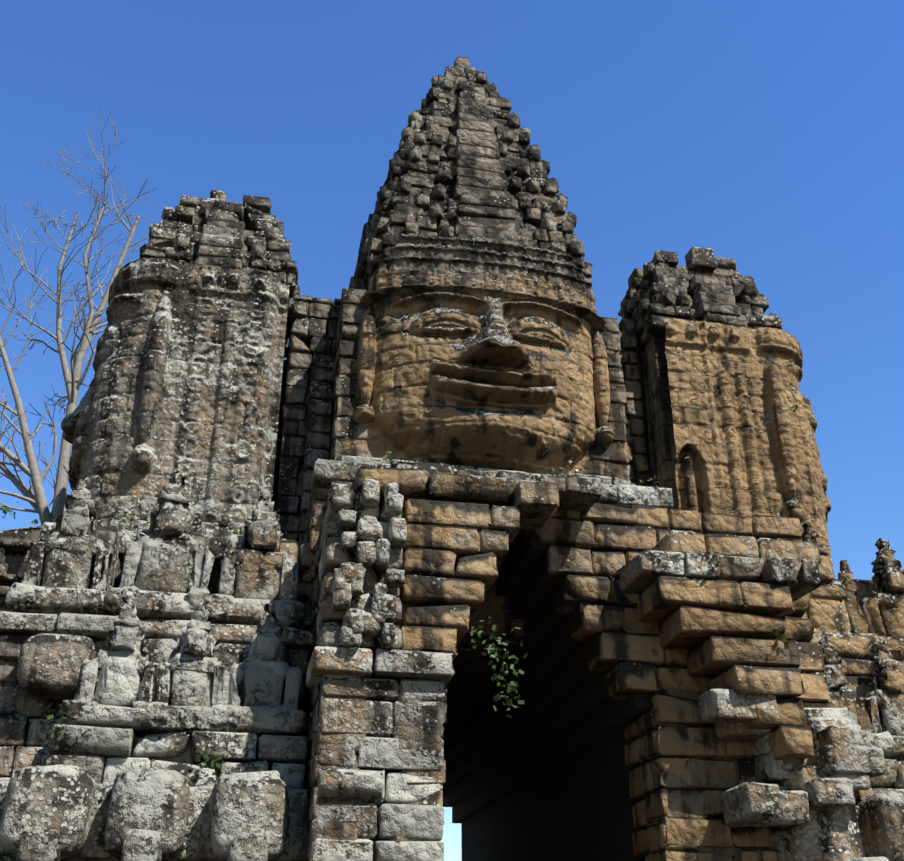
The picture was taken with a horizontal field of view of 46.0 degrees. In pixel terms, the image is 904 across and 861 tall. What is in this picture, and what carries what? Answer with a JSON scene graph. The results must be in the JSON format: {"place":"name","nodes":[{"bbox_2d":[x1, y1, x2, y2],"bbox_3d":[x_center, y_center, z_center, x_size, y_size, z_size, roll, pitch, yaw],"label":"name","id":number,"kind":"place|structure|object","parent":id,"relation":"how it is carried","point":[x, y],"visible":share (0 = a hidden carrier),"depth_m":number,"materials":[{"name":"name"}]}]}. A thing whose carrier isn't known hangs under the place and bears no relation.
{"place":"outdoors","nodes":[
{"label":"outdoors","id":0,"kind":"place"},
{"bbox_2d":[0,0,903,860],"label":"sky","id":1,"kind":"structure","parent":0,"point":[767,136],"materials":[{"name":"blue"}]},
{"label":"ground","id":2,"kind":"structure","parent":0,"visible":0},
{"bbox_2d":[0,106,201,525],"bbox_3d":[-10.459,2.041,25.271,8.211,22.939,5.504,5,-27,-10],"label":"bare tree","id":3,"kind":"object","parent":2,"relation":"on","point":[38,502],"visible":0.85,"depth_m":26.78,"materials":[{"name":"grey plant"}]},
{"bbox_2d":[0,57,903,860],"bbox_3d":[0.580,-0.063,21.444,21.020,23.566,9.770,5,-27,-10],"label":"stone temple gate","id":4,"kind":"structure","parent":2,"relation":"on","point":[158,651],"depth_m":15.69,"materials":[{"name":"grey stone"}]},
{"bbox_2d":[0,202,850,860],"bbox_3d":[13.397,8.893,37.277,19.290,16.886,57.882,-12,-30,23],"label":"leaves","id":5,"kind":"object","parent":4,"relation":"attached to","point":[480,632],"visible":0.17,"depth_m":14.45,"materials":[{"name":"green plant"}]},
{"bbox_2d":[61,233,830,555],"bbox_3d":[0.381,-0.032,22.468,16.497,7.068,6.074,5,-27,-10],"label":"carved stone faces","id":6,"kind":"object","parent":4,"relation":"attached to","point":[458,361],"visible":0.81,"depth_m":20.91,"materials":[{"name":"stone"}]},
{"bbox_2d":[315,500,651,860],"bbox_3d":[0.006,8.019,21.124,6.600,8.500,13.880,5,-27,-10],"label":"gateway passage","id":7,"kind":"object","parent":4,"relation":"attached to","point":[541,774],"visible":0.29,"depth_m":18.95}
]}

